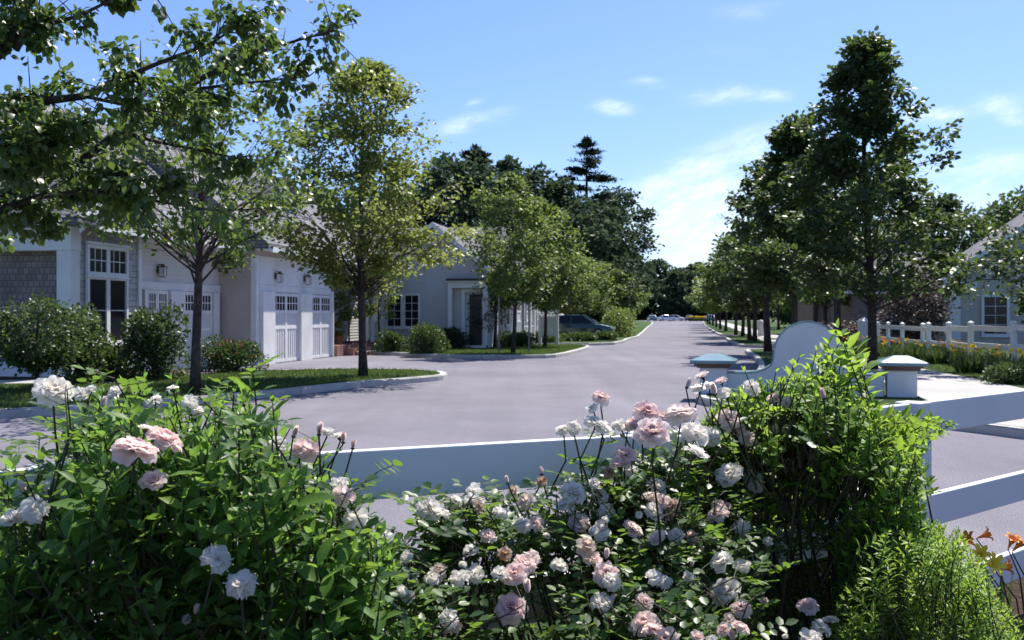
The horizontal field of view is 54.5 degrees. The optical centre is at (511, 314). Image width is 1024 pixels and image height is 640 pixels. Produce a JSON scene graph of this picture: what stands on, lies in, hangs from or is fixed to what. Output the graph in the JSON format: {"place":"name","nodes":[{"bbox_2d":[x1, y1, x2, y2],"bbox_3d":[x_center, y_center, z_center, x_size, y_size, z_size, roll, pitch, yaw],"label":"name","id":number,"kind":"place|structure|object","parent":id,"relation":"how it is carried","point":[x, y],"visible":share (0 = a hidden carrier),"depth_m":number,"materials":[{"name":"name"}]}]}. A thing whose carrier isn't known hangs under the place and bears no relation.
{"place":"outdoors","nodes":[
{"label":"outdoors","id":0,"kind":"place"},
{"bbox_2d":[334,320,346,343],"bbox_3d":[-6.868,0.705,39.360,0.814,0.951,0.825,0,0,-42],"label":"flower pot","id":1,"kind":"object","parent":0,"point":[338,337],"visible":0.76,"depth_m":39.20,"materials":[{"name":"ceramic"}]},
{"bbox_2d":[334,273,381,343],"bbox_3d":[-6.582,-0.238,40.045,2.285,3.420,2.195,0,0,35],"label":"young tree","id":2,"kind":"object","parent":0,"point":[348,312],"visible":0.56,"depth_m":39.91,"materials":[{"name":"green plant"}]},
{"bbox_2d":[374,344,584,358],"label":"lawn","id":3,"kind":"structure","parent":0,"point":[504,353],"depth_m":38.38,"materials":[{"name":"green plant"}]},
{"bbox_2d":[350,233,407,348],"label":"young tree","id":4,"kind":"object","parent":3,"relation":"on","point":[381,289],"visible":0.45,"depth_m":41.42,"materials":[{"name":"green plant"}]},
{"bbox_2d":[371,328,412,352],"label":"round shrub","id":5,"kind":"object","parent":3,"relation":"on","point":[391,341],"visible":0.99,"depth_m":39.17,"materials":[{"name":"green plant"}]},
{"bbox_2d":[406,321,451,354],"bbox_3d":[-3.132,0.896,37.582,1.766,1.290,1.617,0,0,0],"label":"round shrub","id":6,"kind":"object","parent":3,"relation":"on","point":[422,340],"visible":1,"depth_m":37.23,"materials":[{"name":"green plant"}]},
{"bbox_2d":[428,326,471,348],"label":"round shrub","id":7,"kind":"object","parent":3,"relation":"on","point":[455,337],"visible":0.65,"depth_m":42.87,"materials":[{"name":"green plant"}]},
{"bbox_2d":[465,283,518,347],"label":"ornamental tree","id":8,"kind":"object","parent":3,"relation":"on","point":[486,315],"visible":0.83,"depth_m":42.96,"materials":[{"name":"green plant"}]},
{"bbox_2d":[477,236,526,346],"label":"street tree","id":9,"kind":"object","parent":3,"relation":"on","point":[507,302],"visible":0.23,"depth_m":44.36,"materials":[{"name":"green plant"}]},
{"bbox_2d":[455,172,564,352],"bbox_3d":[-0.202,-1.986,37.843,4.231,6.922,3.663,0,0,-29],"label":"street tree","id":10,"kind":"object","parent":3,"relation":"on","point":[513,241],"visible":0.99,"depth_m":37.57,"materials":[{"name":"green plant"}]},
{"bbox_2d":[497,330,537,346],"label":"round shrub","id":11,"kind":"object","parent":3,"relation":"on","point":[522,339],"visible":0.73,"depth_m":45.22,"materials":[{"name":"green plant"}]},
{"bbox_2d":[496,198,593,346],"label":"street tree","id":12,"kind":"object","parent":3,"relation":"on","point":[555,295],"visible":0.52,"depth_m":45.16,"materials":[{"name":"green plant"}]},
{"bbox_2d":[538,315,558,344],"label":"notice board","id":13,"kind":"object","parent":3,"relation":"on","point":[552,325],"visible":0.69,"depth_m":47.31,"materials":[{"name":"white paint"}]},
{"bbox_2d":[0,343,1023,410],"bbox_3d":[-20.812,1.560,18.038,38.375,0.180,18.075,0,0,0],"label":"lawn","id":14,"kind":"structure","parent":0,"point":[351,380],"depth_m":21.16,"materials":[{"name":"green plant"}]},
{"bbox_2d":[0,291,108,379],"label":"garden shrub","id":15,"kind":"object","parent":14,"relation":"on","point":[35,357],"visible":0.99,"depth_m":19.05,"materials":[{"name":"green plant"}]},
{"bbox_2d":[50,302,110,384],"bbox_3d":[-9.171,0.630,21.070,1.185,1.800,1.102,0,0,0],"label":"garden shrub","id":16,"kind":"object","parent":14,"relation":"on","point":[78,373],"visible":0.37,"depth_m":21.02,"materials":[{"name":"green plant"}]},
{"bbox_2d":[92,333,142,381],"bbox_3d":[-8.729,0.958,21.883,1.200,1.122,1.050,0,0,0],"label":"garden shrub","id":17,"kind":"object","parent":14,"relation":"on","point":[117,364],"visible":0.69,"depth_m":21.73,"materials":[{"name":"green plant"}]},
{"bbox_2d":[120,299,190,379],"bbox_3d":[-8.105,0.590,22.585,1.703,1.896,1.428,0,0,0],"label":"garden shrub","id":18,"kind":"object","parent":14,"relation":"on","point":[148,343],"visible":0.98,"depth_m":22.37,"materials":[{"name":"green plant"}]},
{"bbox_2d":[0,0,374,259],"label":"maple tree","id":19,"kind":"object","parent":14,"relation":"on","point":[35,140],"visible":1,"depth_m":9.16,"materials":[{"name":"green plant"}]},
{"bbox_2d":[51,24,357,393],"bbox_3d":[-5.835,-1.942,18.355,6.114,6.832,7.725,0,0,44],"label":"street tree","id":20,"kind":"object","parent":14,"relation":"on","point":[198,266],"visible":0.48,"depth_m":18.58,"materials":[{"name":"green plant"}]},
{"bbox_2d":[201,334,271,372],"bbox_3d":[-7.126,1.004,25.488,2.021,1.016,1.412,0,0,0],"label":"flowering shrub","id":21,"kind":"object","parent":14,"relation":"on","point":[227,355],"visible":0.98,"depth_m":25.35,"materials":[{"name":"green plant"}]},
{"bbox_2d":[220,57,484,376],"bbox_3d":[-3.665,-2.274,23.331,5.549,7.497,5.767,0,0,20],"label":"street tree","id":22,"kind":"object","parent":14,"relation":"on","point":[381,263],"visible":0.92,"depth_m":22.71,"materials":[{"name":"green plant"}]},
{"bbox_2d":[0,320,1023,632],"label":"road","id":23,"kind":"structure","parent":0,"point":[494,400],"depth_m":17.10,"materials":[{"name":"grey asphalt"}]},
{"bbox_2d":[0,106,247,377],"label":"shingled house","id":24,"kind":"structure","parent":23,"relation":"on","point":[113,281],"depth_m":24.37,"materials":[{"name":"grey"}]},
{"bbox_2d":[85,275,128,345],"bbox_3d":[-9.862,-0.072,24.332,0.101,1.715,1.810,0,0,10],"label":"window","id":25,"kind":"structure","parent":24,"relation":"in","point":[111,298],"depth_m":24.48,"materials":[{"name":"white glass"}]},
{"bbox_2d":[85,241,130,278],"bbox_3d":[-9.857,-1.312,24.331,0.111,0.855,1.810,0,0,10],"label":"window","id":26,"kind":"structure","parent":24,"relation":"in","point":[105,263],"depth_m":24.27,"materials":[{"name":"white glass"}]},
{"bbox_2d":[149,290,167,368],"bbox_3d":[-9.859,0.455,27.595,0.075,2.250,1.164,0,0,10],"label":"garage door","id":27,"kind":"structure","parent":24,"relation":"in","point":[156,297],"depth_m":27.63,"materials":[{"name":"white paint"}]},
{"bbox_2d":[186,292,211,367],"bbox_3d":[-9.462,0.455,29.879,0.075,2.250,1.786,0,0,10],"label":"garage door","id":28,"kind":"structure","parent":24,"relation":"in","point":[206,321],"depth_m":30.19,"materials":[{"name":"white paint"}]},
{"bbox_2d":[0,368,446,417],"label":"kerb","id":29,"kind":"structure","parent":23,"relation":"on","point":[22,412],"depth_m":19.85,"materials":[{"name":"concrete"}]},
{"bbox_2d":[123,132,395,365],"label":"garage house","id":30,"kind":"structure","parent":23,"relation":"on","point":[272,304],"depth_m":33.12,"materials":[{"name":"beige paint"}]},
{"bbox_2d":[276,293,298,362],"bbox_3d":[-7.585,0.440,33.291,0.075,2.280,2.156,0,0,10],"label":"garage door","id":31,"kind":"structure","parent":30,"relation":"in","point":[287,305],"depth_m":33.44,"materials":[{"name":"white paint"}]},
{"bbox_2d":[313,295,330,357],"bbox_3d":[-7.039,0.440,36.427,0.075,2.280,2.057,0,0,10],"label":"garage door","id":32,"kind":"structure","parent":30,"relation":"in","point":[321,303],"depth_m":36.48,"materials":[{"name":"white paint"}]},
{"bbox_2d":[371,344,589,358],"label":"kerb","id":33,"kind":"structure","parent":23,"relation":"on","point":[574,351],"depth_m":36.40,"materials":[{"name":"concrete"}]},
{"bbox_2d":[537,321,652,345],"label":"kerb","id":34,"kind":"structure","parent":23,"relation":"on","point":[623,340],"depth_m":52.39,"materials":[{"name":"concrete"}]},
{"bbox_2d":[696,349,772,406],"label":"kerb","id":35,"kind":"structure","parent":23,"relation":"on","point":[761,364],"depth_m":18.43,"materials":[{"name":"concrete"}]},
{"bbox_2d":[955,424,1023,438],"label":"kerb apron","id":36,"kind":"object","parent":23,"relation":"on","point":[996,430],"visible":0.52,"depth_m":13.12,"materials":[{"name":"concrete"}]},
{"bbox_2d":[0,0,1023,314],"label":"sky","id":37,"kind":"structure","parent":0,"point":[678,96],"materials":[{"name":"blue"}]},
{"bbox_2d":[547,321,652,344],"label":"lawn","id":38,"kind":"structure","parent":0,"point":[641,326],"depth_m":69.27,"materials":[{"name":"green plant"}]},
{"bbox_2d":[363,179,482,227],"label":"oak tree","id":39,"kind":"object","parent":38,"relation":"on","point":[426,188],"visible":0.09,"depth_m":82.27,"materials":[{"name":"green plant"}]},
{"bbox_2d":[366,222,535,347],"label":"gabled cottage","id":40,"kind":"structure","parent":38,"relation":"on","point":[435,295],"depth_m":43.81,"materials":[{"name":"grey paint"}]},
{"bbox_2d":[385,294,402,328],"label":"window","id":41,"kind":"structure","parent":40,"relation":"in","point":[397,322],"depth_m":44.06,"materials":[{"name":"black glass"}]},
{"bbox_2d":[402,294,419,328],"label":"window","id":42,"kind":"structure","parent":40,"relation":"in","point":[411,302],"depth_m":43.94,"materials":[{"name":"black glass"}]},
{"bbox_2d":[461,288,482,344],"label":"front door","id":43,"kind":"structure","parent":40,"relation":"in","point":[477,335],"depth_m":43.46,"materials":[{"name":"black paint"}]},
{"bbox_2d":[357,148,553,275],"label":"oak tree","id":44,"kind":"object","parent":38,"relation":"on","point":[448,167],"visible":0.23,"depth_m":85.28,"materials":[{"name":"green plant"}]},
{"bbox_2d":[459,143,500,225],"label":"tree","id":45,"kind":"object","parent":38,"relation":"on","point":[484,155],"visible":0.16,"depth_m":97.40,"materials":[{"name":"green plant"}]},
{"bbox_2d":[448,154,620,279],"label":"oak tree","id":46,"kind":"object","parent":38,"relation":"on","point":[535,176],"visible":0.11,"depth_m":92.40,"materials":[{"name":"green plant"}]},
{"bbox_2d":[549,249,600,314],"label":"street tree","id":47,"kind":"object","parent":38,"relation":"on","point":[573,306],"visible":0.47,"depth_m":63.72,"materials":[{"name":"green plant"}]},
{"bbox_2d":[497,173,656,314],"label":"oak tree","id":48,"kind":"object","parent":38,"relation":"on","point":[609,225],"visible":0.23,"depth_m":96.11,"materials":[{"name":"green plant"}]},
{"bbox_2d":[555,331,598,340],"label":"hedge","id":49,"kind":"object","parent":38,"relation":"on","point":[581,336],"visible":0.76,"depth_m":54.57,"materials":[{"name":"green plant"}]},
{"bbox_2d":[570,256,619,315],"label":"street tree","id":50,"kind":"object","parent":38,"relation":"on","point":[598,306],"visible":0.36,"depth_m":73.24,"materials":[{"name":"green plant"}]},
{"bbox_2d":[549,135,648,272],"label":"pine tree","id":51,"kind":"object","parent":38,"relation":"on","point":[587,143],"visible":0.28,"depth_m":105.23,"materials":[{"name":"green plant"}]},
{"bbox_2d":[555,195,648,314],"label":"oak tree","id":52,"kind":"object","parent":38,"relation":"on","point":[620,237],"visible":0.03,"depth_m":102.62,"materials":[{"name":"green plant"}]},
{"bbox_2d":[568,251,645,323],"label":"oak tree","id":53,"kind":"object","parent":38,"relation":"on","point":[626,304],"visible":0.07,"depth_m":102.50,"materials":[{"name":"green plant"}]},
{"bbox_2d":[578,259,635,323],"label":"street tree","id":54,"kind":"object","parent":38,"relation":"on","point":[615,273],"visible":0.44,"depth_m":85.93,"materials":[{"name":"green plant"}]},
{"bbox_2d":[596,331,618,340],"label":"hedge","id":55,"kind":"object","parent":38,"relation":"on","point":[607,335],"visible":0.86,"depth_m":56.09,"materials":[{"name":"green plant"}]},
{"bbox_2d":[601,305,636,336],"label":"round shrub","id":56,"kind":"object","parent":38,"relation":"on","point":[619,320],"visible":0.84,"depth_m":66.01,"materials":[{"name":"green plant"}]},
{"bbox_2d":[597,268,642,309],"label":"street tree","id":57,"kind":"object","parent":38,"relation":"on","point":[636,295],"visible":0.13,"depth_m":100.89,"materials":[{"name":"green plant"}]},
{"bbox_2d":[591,185,664,308],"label":"oak tree","id":58,"kind":"object","parent":38,"relation":"on","point":[625,197],"visible":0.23,"depth_m":110.85,"materials":[{"name":"green plant"}]},
{"bbox_2d":[444,316,775,639],"bbox_3d":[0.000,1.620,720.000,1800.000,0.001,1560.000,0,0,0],"label":"ground","id":59,"kind":"structure","parent":0,"point":[497,630],"depth_m":5.08,"materials":[{"name":"green plant"}]},
{"bbox_2d":[633,264,671,319],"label":"oak tree","id":60,"kind":"object","parent":59,"relation":"on","point":[644,313],"visible":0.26,"depth_m":281.18,"materials":[{"name":"green plant"}]},
{"bbox_2d":[648,258,681,318],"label":"oak tree","id":61,"kind":"object","parent":59,"relation":"on","point":[663,265],"visible":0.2,"depth_m":290.60,"materials":[{"name":"green plant"}]},
{"bbox_2d":[642,267,706,318],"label":"oak tree","id":62,"kind":"object","parent":59,"relation":"on","point":[676,277],"visible":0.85,"depth_m":272.26,"materials":[{"name":"green plant"}]},
{"bbox_2d":[671,261,714,318],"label":"oak tree","id":63,"kind":"object","parent":59,"relation":"on","point":[688,268],"visible":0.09,"depth_m":282.99,"materials":[{"name":"green plant"}]},
{"bbox_2d":[717,322,925,369],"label":"sidewalk","id":64,"kind":"structure","parent":0,"point":[773,336],"depth_m":65.87,"materials":[{"name":"concrete"}]},
{"bbox_2d":[799,156,904,341],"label":"linden tree","id":65,"kind":"object","parent":64,"relation":"on","point":[856,267],"visible":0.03,"depth_m":40.29,"materials":[{"name":"green plant"}]},
{"bbox_2d":[728,25,1023,368],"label":"linden tree","id":66,"kind":"object","parent":64,"relation":"on","point":[867,67],"visible":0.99,"depth_m":26.23,"materials":[{"name":"green plant"}]},
{"bbox_2d":[697,321,1023,429],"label":"lawn","id":67,"kind":"structure","parent":0,"point":[766,357],"depth_m":37.40,"materials":[{"name":"green plant"}]},
{"bbox_2d":[693,276,727,328],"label":"street tree","id":68,"kind":"object","parent":67,"relation":"on","point":[703,306],"visible":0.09,"depth_m":101.59,"materials":[{"name":"green plant"}]},
{"bbox_2d":[695,258,727,330],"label":"street tree","id":69,"kind":"object","parent":67,"relation":"on","point":[709,296],"visible":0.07,"depth_m":87.80,"materials":[{"name":"green plant"}]},
{"bbox_2d":[692,253,745,334],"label":"street tree","id":70,"kind":"object","parent":67,"relation":"on","point":[709,287],"visible":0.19,"depth_m":72.11,"materials":[{"name":"green plant"}]},
{"bbox_2d":[707,250,761,335],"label":"street tree","id":71,"kind":"object","parent":67,"relation":"on","point":[722,295],"visible":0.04,"depth_m":67.13,"materials":[{"name":"green plant"}]},
{"bbox_2d":[708,236,769,339],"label":"street tree","id":72,"kind":"object","parent":67,"relation":"on","point":[722,284],"visible":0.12,"depth_m":57.39,"materials":[{"name":"green plant"}]},
{"bbox_2d":[709,217,788,340],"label":"street tree","id":73,"kind":"object","parent":67,"relation":"on","point":[756,301],"visible":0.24,"depth_m":54.60,"materials":[{"name":"green plant"}]},
{"bbox_2d":[713,156,808,351],"bbox_3d":[10.092,-2.491,39.154,4.018,7.940,5.534,0,0,4],"label":"linden tree","id":74,"kind":"object","parent":67,"relation":"on","point":[745,228],"visible":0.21,"depth_m":39.31,"materials":[{"name":"green plant"}]},
{"bbox_2d":[762,305,790,327],"bbox_3d":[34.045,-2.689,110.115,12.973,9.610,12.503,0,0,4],"label":"shrub","id":75,"kind":"object","parent":67,"relation":"on","point":[786,319],"visible":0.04,"depth_m":110.41,"materials":[{"name":"green plant"}]},
{"bbox_2d":[701,110,860,324],"bbox_3d":[9.263,-2.730,33.505,5.082,8.418,4.759,0,0,-39],"label":"linden tree","id":76,"kind":"object","parent":67,"relation":"on","point":[785,143],"visible":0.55,"depth_m":33.22,"materials":[{"name":"green plant"}]},
{"bbox_2d":[690,321,928,397],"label":"entrance sign wall","id":77,"kind":"structure","parent":67,"relation":"on","point":[794,340],"depth_m":18.18,"materials":[{"name":"paint"}]},
{"bbox_2d":[776,191,875,324],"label":"street tree","id":78,"kind":"object","parent":67,"relation":"on","point":[825,307],"visible":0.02,"depth_m":51.24,"materials":[{"name":"green plant"}]},
{"bbox_2d":[823,314,885,344],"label":"purple shrub","id":79,"kind":"object","parent":67,"relation":"on","point":[852,328],"visible":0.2,"depth_m":45.60,"materials":[{"name":"green plant"}]},
{"bbox_2d":[798,251,922,327],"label":"brown house","id":80,"kind":"structure","parent":67,"relation":"on","point":[805,312],"depth_m":63.48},
{"bbox_2d":[842,335,888,355],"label":"lily clump","id":81,"kind":"object","parent":67,"relation":"on","point":[864,346],"visible":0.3,"depth_m":34.98,"materials":[{"name":"green plant"}]},
{"bbox_2d":[878,337,931,359],"bbox_3d":[12.908,1.101,32.616,1.768,0.766,1.668,0,0,-35],"label":"lily clump","id":82,"kind":"object","parent":67,"relation":"on","point":[908,349],"visible":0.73,"depth_m":32.30,"materials":[{"name":"green plant"}]},
{"bbox_2d":[876,268,969,339],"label":"purple shrub","id":83,"kind":"object","parent":67,"relation":"on","point":[931,311],"visible":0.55,"depth_m":41.25,"materials":[{"name":"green plant"}]},
{"bbox_2d":[831,212,1023,344],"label":"corner house","id":84,"kind":"structure","parent":67,"relation":"on","point":[987,310],"depth_m":44.83,"materials":[{"name":"beige"}]},
{"bbox_2d":[980,294,1009,337],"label":"window","id":85,"kind":"structure","parent":84,"relation":"in","point":[993,313],"depth_m":44.66,"materials":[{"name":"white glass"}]},
{"bbox_2d":[916,339,967,363],"bbox_3d":[12.982,1.110,29.830,1.689,0.747,1.664,0,0,0],"label":"lily clump","id":86,"kind":"object","parent":67,"relation":"on","point":[937,354],"visible":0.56,"depth_m":29.49,"materials":[{"name":"green plant"}]},
{"bbox_2d":[884,187,1002,252],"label":"oak tree","id":87,"kind":"object","parent":67,"relation":"on","point":[947,202],"visible":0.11,"depth_m":90.81,"materials":[{"name":"green plant"}]},
{"bbox_2d":[877,320,1023,360],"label":"garden fence","id":88,"kind":"object","parent":67,"relation":"on","point":[1013,328],"visible":0.78,"depth_m":28.69,"materials":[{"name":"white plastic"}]},
{"bbox_2d":[927,201,1019,252],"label":"oak tree","id":89,"kind":"object","parent":67,"relation":"on","point":[1003,213],"visible":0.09,"depth_m":84.80,"materials":[{"name":"green plant"}]},
{"bbox_2d":[945,343,1009,372],"bbox_3d":[11.892,1.100,25.089,1.695,0.768,1.552,0,0,-35],"label":"lily clump","id":90,"kind":"object","parent":67,"relation":"on","point":[964,362],"visible":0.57,"depth_m":24.86,"materials":[{"name":"green plant"}]},
{"bbox_2d":[954,185,1023,251],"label":"oak tree","id":91,"kind":"object","parent":67,"relation":"on","point":[1009,203],"visible":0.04,"depth_m":89.66,"materials":[{"name":"green plant"}]},
{"bbox_2d":[954,190,1023,323],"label":"garden tree","id":92,"kind":"object","parent":67,"relation":"on","point":[996,242],"visible":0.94,"depth_m":24.60,"materials":[{"name":"green plant"}]},
{"bbox_2d":[978,361,1023,383],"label":"round shrub","id":93,"kind":"object","parent":67,"relation":"on","point":[1001,372],"visible":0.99,"depth_m":20.95,"materials":[{"name":"green plant"}]},
{"bbox_2d":[980,347,1023,376],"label":"lily clump","id":94,"kind":"object","parent":67,"relation":"on","point":[1017,359],"visible":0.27,"depth_m":22.56,"materials":[{"name":"green plant"}]},
{"bbox_2d":[856,317,867,342],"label":"gate pier","id":95,"kind":"structure","parent":0,"point":[863,325],"depth_m":39.42,"materials":[{"name":"white paint"}]},
{"bbox_2d":[867,370,1023,426],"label":"sidewalk apron","id":96,"kind":"object","parent":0,"point":[933,385],"visible":0.55,"depth_m":19.93,"materials":[{"name":"concrete"}]},
{"bbox_2d":[936,577,1023,639],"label":"planting bed","id":97,"kind":"object","parent":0,"point":[1016,592],"visible":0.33,"depth_m":5.43,"materials":[{"name":"brown soil"}]},
{"bbox_2d":[0,353,441,639],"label":"rose bush","id":98,"kind":"object","parent":97,"relation":"on","point":[52,391],"visible":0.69,"depth_m":2.12,"materials":[{"name":"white plant"}]},
{"bbox_2d":[0,370,447,639],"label":"leafy shrub","id":99,"kind":"object","parent":97,"relation":"on","point":[269,552],"visible":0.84,"depth_m":2.04,"materials":[{"name":"green plant"}]},
{"bbox_2d":[0,389,1023,639],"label":"rail fence","id":100,"kind":"object","parent":97,"relation":"on","point":[466,465],"visible":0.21,"depth_m":3.12,"materials":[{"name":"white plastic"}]},
{"bbox_2d":[375,370,849,639],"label":"rose bush","id":101,"kind":"object","parent":97,"relation":"on","point":[648,422],"visible":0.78,"depth_m":2.81,"materials":[{"name":"green plant"}]},
{"bbox_2d":[374,419,857,639],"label":"rose bush","id":102,"kind":"object","parent":97,"relation":"on","point":[510,609],"visible":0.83,"depth_m":2.63,"materials":[{"name":"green plant"}]},
{"bbox_2d":[723,318,902,639],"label":"leafy shrub","id":103,"kind":"object","parent":97,"relation":"on","point":[850,363],"visible":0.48,"depth_m":3.43,"materials":[{"name":"green plant"}]},
{"bbox_2d":[681,369,957,639],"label":"leafy shrub","id":104,"kind":"object","parent":97,"relation":"on","point":[888,482],"visible":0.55,"depth_m":3.17,"materials":[{"name":"green plant"}]},
{"bbox_2d":[822,517,1023,639],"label":"feathery perennial","id":105,"kind":"object","parent":97,"relation":"on","point":[963,607],"visible":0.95,"depth_m":2.85,"materials":[{"name":"green plant"}]},
{"bbox_2d":[960,526,1023,639],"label":"daylily","id":106,"kind":"object","parent":97,"relation":"on","point":[995,564],"visible":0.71,"depth_m":3.68,"materials":[{"name":"orange plant"}]},
{"label":"left driveway","id":107,"kind":"structure","parent":0,"visible":0},
{"bbox_2d":[559,314,614,333],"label":"parked car","id":108,"kind":"object","parent":107,"relation":"on","point":[574,323],"visible":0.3,"depth_m":61.00,"materials":[{"name":"teal paint"}]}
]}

